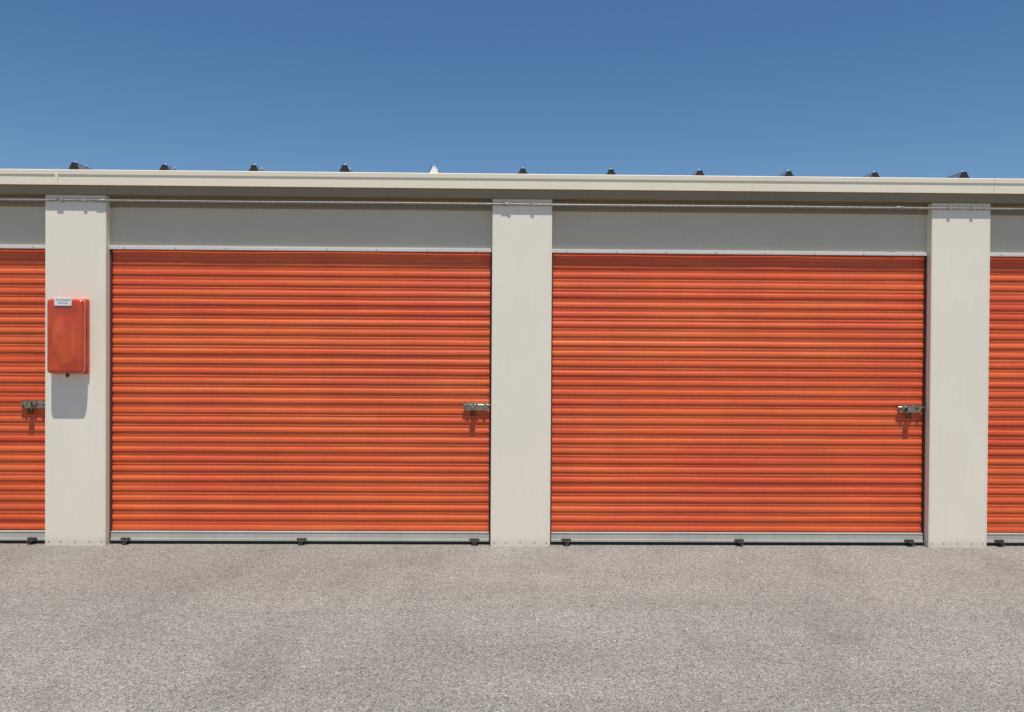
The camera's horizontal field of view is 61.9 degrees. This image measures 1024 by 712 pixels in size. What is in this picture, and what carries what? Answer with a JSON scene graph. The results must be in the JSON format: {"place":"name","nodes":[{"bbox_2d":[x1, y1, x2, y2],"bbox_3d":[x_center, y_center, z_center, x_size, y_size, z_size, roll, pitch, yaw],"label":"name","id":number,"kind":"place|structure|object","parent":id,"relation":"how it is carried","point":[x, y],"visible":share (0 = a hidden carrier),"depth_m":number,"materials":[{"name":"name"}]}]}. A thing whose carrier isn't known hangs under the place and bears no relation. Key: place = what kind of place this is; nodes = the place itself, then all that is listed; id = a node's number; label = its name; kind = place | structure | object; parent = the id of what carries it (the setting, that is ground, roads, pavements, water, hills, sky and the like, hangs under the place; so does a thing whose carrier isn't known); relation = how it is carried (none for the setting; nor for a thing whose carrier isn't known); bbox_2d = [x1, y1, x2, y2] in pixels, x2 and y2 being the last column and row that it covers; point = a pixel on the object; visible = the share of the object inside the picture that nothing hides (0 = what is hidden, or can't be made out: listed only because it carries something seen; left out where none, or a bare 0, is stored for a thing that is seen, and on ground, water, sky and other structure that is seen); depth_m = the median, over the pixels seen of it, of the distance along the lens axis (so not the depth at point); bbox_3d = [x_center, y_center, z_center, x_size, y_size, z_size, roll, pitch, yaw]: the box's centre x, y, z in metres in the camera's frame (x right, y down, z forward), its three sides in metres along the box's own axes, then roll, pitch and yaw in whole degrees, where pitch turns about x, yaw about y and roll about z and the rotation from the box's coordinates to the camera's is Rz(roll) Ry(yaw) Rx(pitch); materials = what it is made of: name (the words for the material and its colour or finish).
{"place":"outdoors","nodes":[
{"label":"outdoors","id":0,"kind":"place"},
{"bbox_2d":[20,400,44,407],"bbox_3d":[-3.697,0.375,6.600,0.214,0.062,0.045,0,1,-1],"label":"slide latch","id":1,"kind":"object","parent":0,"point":[33,403],"visible":0.94,"depth_m":6.60,"materials":[{"name":"metal"}]},
{"bbox_2d":[27,409,32,413],"bbox_3d":[-3.724,0.431,6.594,0.044,0.038,0.020,0,1,-1],"label":"padlock body","id":2,"kind":"object","parent":1,"relation":"attached to","point":[29,411],"visible":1,"depth_m":6.58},
{"bbox_2d":[110,249,112,543],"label":"door track","id":3,"kind":"structure","parent":0,"point":[111,368],"depth_m":6.62,"materials":[{"name":"grey metal"}]},
{"bbox_2d":[463,403,489,410],"bbox_3d":[-0.275,0.396,6.658,0.214,0.062,0.045,0,1,-1],"label":"slide latch","id":4,"kind":"object","parent":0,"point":[477,406],"visible":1,"depth_m":6.66,"materials":[{"name":"metal"}]},
{"bbox_2d":[0,161,962,177],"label":"roof seams","id":5,"kind":"object","parent":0,"point":[83,167],"visible":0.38,"depth_m":6.69,"materials":[{"name":"grey metal"}]},
{"bbox_2d":[489,252,491,544],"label":"door track","id":6,"kind":"structure","parent":0,"point":[490,396],"depth_m":6.67,"materials":[{"name":"metal"}]},
{"bbox_2d":[0,543,1023,711],"bbox_3d":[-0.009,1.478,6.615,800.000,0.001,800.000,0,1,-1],"label":"asphalt ground","id":7,"kind":"structure","parent":0,"point":[429,628],"depth_m":4.69,"materials":[{"name":"grey asphalt"}]},
{"bbox_2d":[0,530,44,540],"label":"door bottom bar","id":8,"kind":"object","parent":7,"relation":"on","point":[17,535],"depth_m":6.62,"materials":[{"name":"silver metal"}]},
{"bbox_2d":[0,540,44,542],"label":"door rubber seal","id":9,"kind":"object","parent":8,"relation":"attached to","point":[14,541],"depth_m":6.62,"materials":[{"name":"black rubber"}]},
{"bbox_2d":[0,248,44,529],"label":"roll up door","id":10,"kind":"structure","parent":8,"relation":"attached to","point":[22,377],"depth_m":6.63,"materials":[{"name":"orange paint"}]},
{"bbox_2d":[27,537,36,543],"bbox_3d":[-3.714,1.426,6.585,0.076,0.044,0.049,0,1,-1],"label":"door lift handle","id":11,"kind":"object","parent":8,"relation":"attached to","point":[30,539],"visible":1,"depth_m":6.60,"materials":[{"name":"black metal"}]},
{"bbox_2d":[45,195,110,545],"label":"pillar","id":12,"kind":"structure","parent":7,"relation":"on","point":[78,458],"depth_m":6.55,"materials":[{"name":"beige paint"}]},
{"bbox_2d":[0,206,44,244],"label":"header panel","id":13,"kind":"object","parent":12,"relation":"attached to","point":[22,225],"depth_m":6.60,"materials":[{"name":"grey metal"}]},
{"bbox_2d":[0,196,44,206],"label":"header top trim","id":14,"kind":"structure","parent":13,"relation":"attached to","point":[25,203],"depth_m":6.59,"materials":[{"name":"beige metal"}]},
{"bbox_2d":[0,245,44,248],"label":"lintel trim","id":15,"kind":"structure","parent":12,"relation":"attached to","point":[22,246],"depth_m":6.58,"materials":[{"name":"silver metal"}]},
{"bbox_2d":[47,297,89,376],"bbox_3d":[-3.377,-0.140,6.482,0.284,0.605,0.119,0,1,-1],"label":"fire extinguisher cabinet","id":16,"kind":"object","parent":12,"relation":"attached to","point":[68,318],"visible":1,"depth_m":6.43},
{"bbox_2d":[46,201,104,537],"bbox_3d":[-3.349,0.123,6.545,0.442,2.650,0.002,0,1,-1],"label":"pillar edge bead","id":17,"kind":"object","parent":12,"relation":"attached to","point":[46,341],"visible":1,"depth_m":6.54,"materials":[{"name":"beige metal"}]},
{"bbox_2d":[110,197,492,248],"bbox_3d":[-1.633,-1.042,6.649,2.960,0.401,0.020,0,1,-1],"label":"header panel","id":18,"kind":"object","parent":12,"relation":"attached to","point":[305,228],"visible":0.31,"depth_m":6.64,"materials":[{"name":"grey metal"}]},
{"bbox_2d":[110,197,491,210],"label":"header top trim","id":19,"kind":"structure","parent":18,"relation":"attached to","point":[302,206],"depth_m":6.62,"materials":[{"name":"beige metal"}]},
{"bbox_2d":[0,185,1023,204],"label":"soffit trim","id":20,"kind":"structure","parent":12,"relation":"on","point":[492,194],"depth_m":6.57,"materials":[{"name":"paint"}]},
{"bbox_2d":[0,169,54,184],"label":"eave fascia","id":21,"kind":"structure","parent":20,"relation":"on","point":[27,176],"depth_m":6.47,"materials":[{"name":"paint"}]},
{"bbox_2d":[58,169,994,193],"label":"eave fascia","id":22,"kind":"structure","parent":20,"relation":"on","point":[517,181],"depth_m":6.54,"materials":[{"name":"paint"}]},
{"bbox_2d":[55,169,58,184],"bbox_3d":[-3.454,-1.359,6.473,0.023,0.120,0.014,0,1,-1],"label":"fascia joint cover","id":23,"kind":"object","parent":22,"relation":"attached to","point":[56,177],"visible":1,"depth_m":6.47,"materials":[{"name":"metal"}]},
{"bbox_2d":[994,178,1023,193],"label":"eave fascia","id":24,"kind":"structure","parent":20,"relation":"on","point":[1008,186],"depth_m":6.60,"materials":[{"name":"paint"}]},
{"bbox_2d":[0,198,1023,209],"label":"electrical conduit","id":25,"kind":"object","parent":12,"relation":"attached to","point":[506,204],"visible":1,"depth_m":6.57,"materials":[{"name":"metal"}]},
{"bbox_2d":[110,530,488,541],"bbox_3d":[-1.648,1.407,6.666,2.936,0.074,0.044,0,1,-1],"label":"door bottom bar","id":26,"kind":"object","parent":7,"relation":"on","point":[202,535],"depth_m":6.65,"materials":[{"name":"silver metal"}]},
{"bbox_2d":[121,538,130,543],"bbox_3d":[-2.997,1.430,6.597,0.076,0.043,0.049,0,1,-1],"label":"door lift handle","id":27,"kind":"object","parent":26,"relation":"attached to","point":[125,539],"visible":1,"depth_m":6.61,"materials":[{"name":"black metal"}]},
{"bbox_2d":[111,541,488,544],"bbox_3d":[-1.648,1.458,6.671,2.936,0.027,0.025,0,1,-1],"label":"door rubber seal","id":28,"kind":"object","parent":26,"relation":"attached to","point":[287,542],"depth_m":6.66,"materials":[{"name":"black rubber"}]},
{"bbox_2d":[112,249,490,530],"bbox_3d":[-1.641,0.261,6.663,2.960,2.211,0.014,0,1,-1],"label":"roll up door","id":29,"kind":"structure","parent":26,"relation":"attached to","point":[295,390],"depth_m":6.66,"materials":[{"name":"orange paint"}]},
{"bbox_2d":[297,538,306,544],"bbox_3d":[-1.637,1.439,6.620,0.076,0.044,0.049,0,1,-1],"label":"door lift handle","id":30,"kind":"object","parent":26,"relation":"attached to","point":[301,540],"visible":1,"depth_m":6.62,"materials":[{"name":"black metal"}]},
{"bbox_2d":[470,539,478,544],"bbox_3d":[-0.293,1.447,6.643,0.076,0.044,0.049,0,1,-1],"label":"door lift handle","id":31,"kind":"object","parent":26,"relation":"attached to","point":[474,540],"visible":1,"depth_m":6.65,"materials":[{"name":"black metal"}]},
{"bbox_2d":[490,199,551,546],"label":"pillar","id":32,"kind":"structure","parent":7,"relation":"on","point":[520,368],"depth_m":6.60,"materials":[{"name":"beige paint"}]},
{"bbox_2d":[109,246,491,251],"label":"lintel trim","id":33,"kind":"structure","parent":32,"relation":"attached to","point":[291,249],"depth_m":6.62,"materials":[{"name":"white metal"}]},
{"bbox_2d":[492,220,550,545],"bbox_3d":[0.072,0.144,6.603,0.442,2.650,0.002,0,1,-1],"label":"pillar edge bead","id":34,"kind":"object","parent":32,"relation":"attached to","point":[549,369],"visible":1,"depth_m":6.60,"materials":[{"name":"beige metal"}]},
{"bbox_2d":[552,250,927,255],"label":"lintel trim","id":35,"kind":"structure","parent":32,"relation":"attached to","point":[742,252],"depth_m":6.68,"materials":[{"name":"white metal"}]},
{"bbox_2d":[551,531,922,542],"bbox_3d":[1.774,1.427,6.724,2.936,0.074,0.044,0,1,-1],"label":"door bottom bar","id":36,"kind":"object","parent":7,"relation":"on","point":[856,537],"depth_m":6.71,"materials":[{"name":"silver metal"}]},
{"bbox_2d":[561,539,570,545],"bbox_3d":[0.424,1.451,6.655,0.076,0.043,0.049,0,1,-1],"label":"door lift handle","id":37,"kind":"object","parent":36,"relation":"attached to","point":[566,540],"visible":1,"depth_m":6.67,"materials":[{"name":"black metal"}]},
{"bbox_2d":[551,542,921,545],"bbox_3d":[1.773,1.479,6.729,2.936,0.027,0.025,0,1,-1],"label":"door rubber seal","id":38,"kind":"object","parent":36,"relation":"attached to","point":[717,543],"depth_m":6.71,"materials":[{"name":"black rubber"}]},
{"bbox_2d":[551,253,923,531],"bbox_3d":[1.780,0.281,6.722,2.960,2.212,0.014,0,1,-1],"label":"roll up door","id":39,"kind":"structure","parent":36,"relation":"attached to","point":[724,393],"depth_m":6.72,"materials":[{"name":"orange paint"}]},
{"bbox_2d":[898,405,924,412],"bbox_3d":[3.146,0.417,6.716,0.214,0.062,0.045,0,1,-1],"label":"slide latch","id":40,"kind":"object","parent":39,"relation":"attached to","point":[911,408],"visible":1,"depth_m":6.72,"materials":[{"name":"metal"}]},
{"bbox_2d":[734,539,743,545],"bbox_3d":[1.784,1.460,6.678,0.076,0.043,0.049,0,1,-1],"label":"door lift handle","id":41,"kind":"object","parent":36,"relation":"attached to","point":[740,541],"visible":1,"depth_m":6.68,"materials":[{"name":"black metal"}]},
{"bbox_2d":[904,540,915,545],"bbox_3d":[3.129,1.468,6.700,0.076,0.043,0.050,0,1,-1],"label":"door lift handle","id":42,"kind":"object","parent":36,"relation":"attached to","point":[910,541],"visible":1,"depth_m":6.70,"materials":[{"name":"black metal"}]},
{"bbox_2d":[924,203,990,547],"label":"pillar","id":43,"kind":"structure","parent":7,"relation":"on","point":[957,333],"depth_m":6.66,"materials":[{"name":"beige paint"}]},
{"bbox_2d":[552,201,926,252],"bbox_3d":[1.789,-1.021,6.707,2.960,0.401,0.020,0,1,-1],"label":"header panel","id":44,"kind":"object","parent":43,"relation":"attached to","point":[773,232],"visible":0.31,"depth_m":6.70,"materials":[{"name":"grey metal"}]},
{"bbox_2d":[552,201,927,214],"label":"header top trim","id":45,"kind":"structure","parent":44,"relation":"attached to","point":[739,210],"depth_m":6.68,"materials":[{"name":"beige metal"}]},
{"bbox_2d":[930,209,989,546],"bbox_3d":[3.494,0.165,6.661,0.442,2.650,0.002,0,1,-1],"label":"pillar edge bead","id":46,"kind":"object","parent":43,"relation":"attached to","point":[987,376],"visible":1,"depth_m":6.66,"materials":[{"name":"beige metal"}]},
{"bbox_2d":[990,215,1023,253],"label":"header panel","id":47,"kind":"object","parent":43,"relation":"attached to","point":[1006,233],"depth_m":6.73,"materials":[{"name":"grey metal"}]},
{"bbox_2d":[990,205,1023,215],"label":"header top trim","id":48,"kind":"structure","parent":47,"relation":"attached to","point":[1008,212],"depth_m":6.72,"materials":[{"name":"beige metal"}]},
{"bbox_2d":[987,533,1023,542],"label":"door bottom bar","id":49,"kind":"object","parent":7,"relation":"on","point":[1010,537],"depth_m":6.75,"materials":[{"name":"silver metal"}]},
{"bbox_2d":[994,540,1004,545],"bbox_3d":[3.846,1.472,6.713,0.076,0.043,0.049,0,1,-1],"label":"door lift handle","id":50,"kind":"object","parent":49,"relation":"attached to","point":[1000,541],"visible":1,"depth_m":6.73,"materials":[{"name":"black metal"}]},
{"bbox_2d":[987,257,1023,531],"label":"roll up door","id":51,"kind":"structure","parent":49,"relation":"attached to","point":[1005,491],"depth_m":6.76,"materials":[{"name":"orange paint"}]},
{"bbox_2d":[987,543,1023,545],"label":"door rubber seal","id":52,"kind":"object","parent":49,"relation":"attached to","point":[1006,544],"depth_m":6.75,"materials":[{"name":"black rubber"}]},
{"bbox_2d":[0,0,1023,178],"label":"sky","id":53,"kind":"structure","parent":0,"point":[805,88],"materials":[{"name":"blue"}]},
{"bbox_2d":[69,162,968,177],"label":"seam closures","id":54,"kind":"object","parent":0,"point":[74,166],"depth_m":6.60,"materials":[{"name":"grey metal"}]},
{"bbox_2d":[550,253,552,544],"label":"door track","id":55,"kind":"structure","parent":0,"point":[551,401],"depth_m":6.68,"materials":[{"name":"grey metal"}]},
{"bbox_2d":[921,256,926,545],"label":"door track","id":56,"kind":"structure","parent":0,"point":[924,392],"depth_m":6.73,"materials":[{"name":"black metal"}]},
{"bbox_3d":[6.913,0.199,6.820,0.462,2.742,0.200,0,1,-1],"label":"pillar","id":57,"kind":"object","parent":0,"visible":0},
{"bbox_2d":[990,253,1023,256],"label":"lintel trim","id":58,"kind":"structure","parent":57,"relation":"attached to","point":[1005,255],"depth_m":6.71,"materials":[{"name":"white metal"}]}
]}

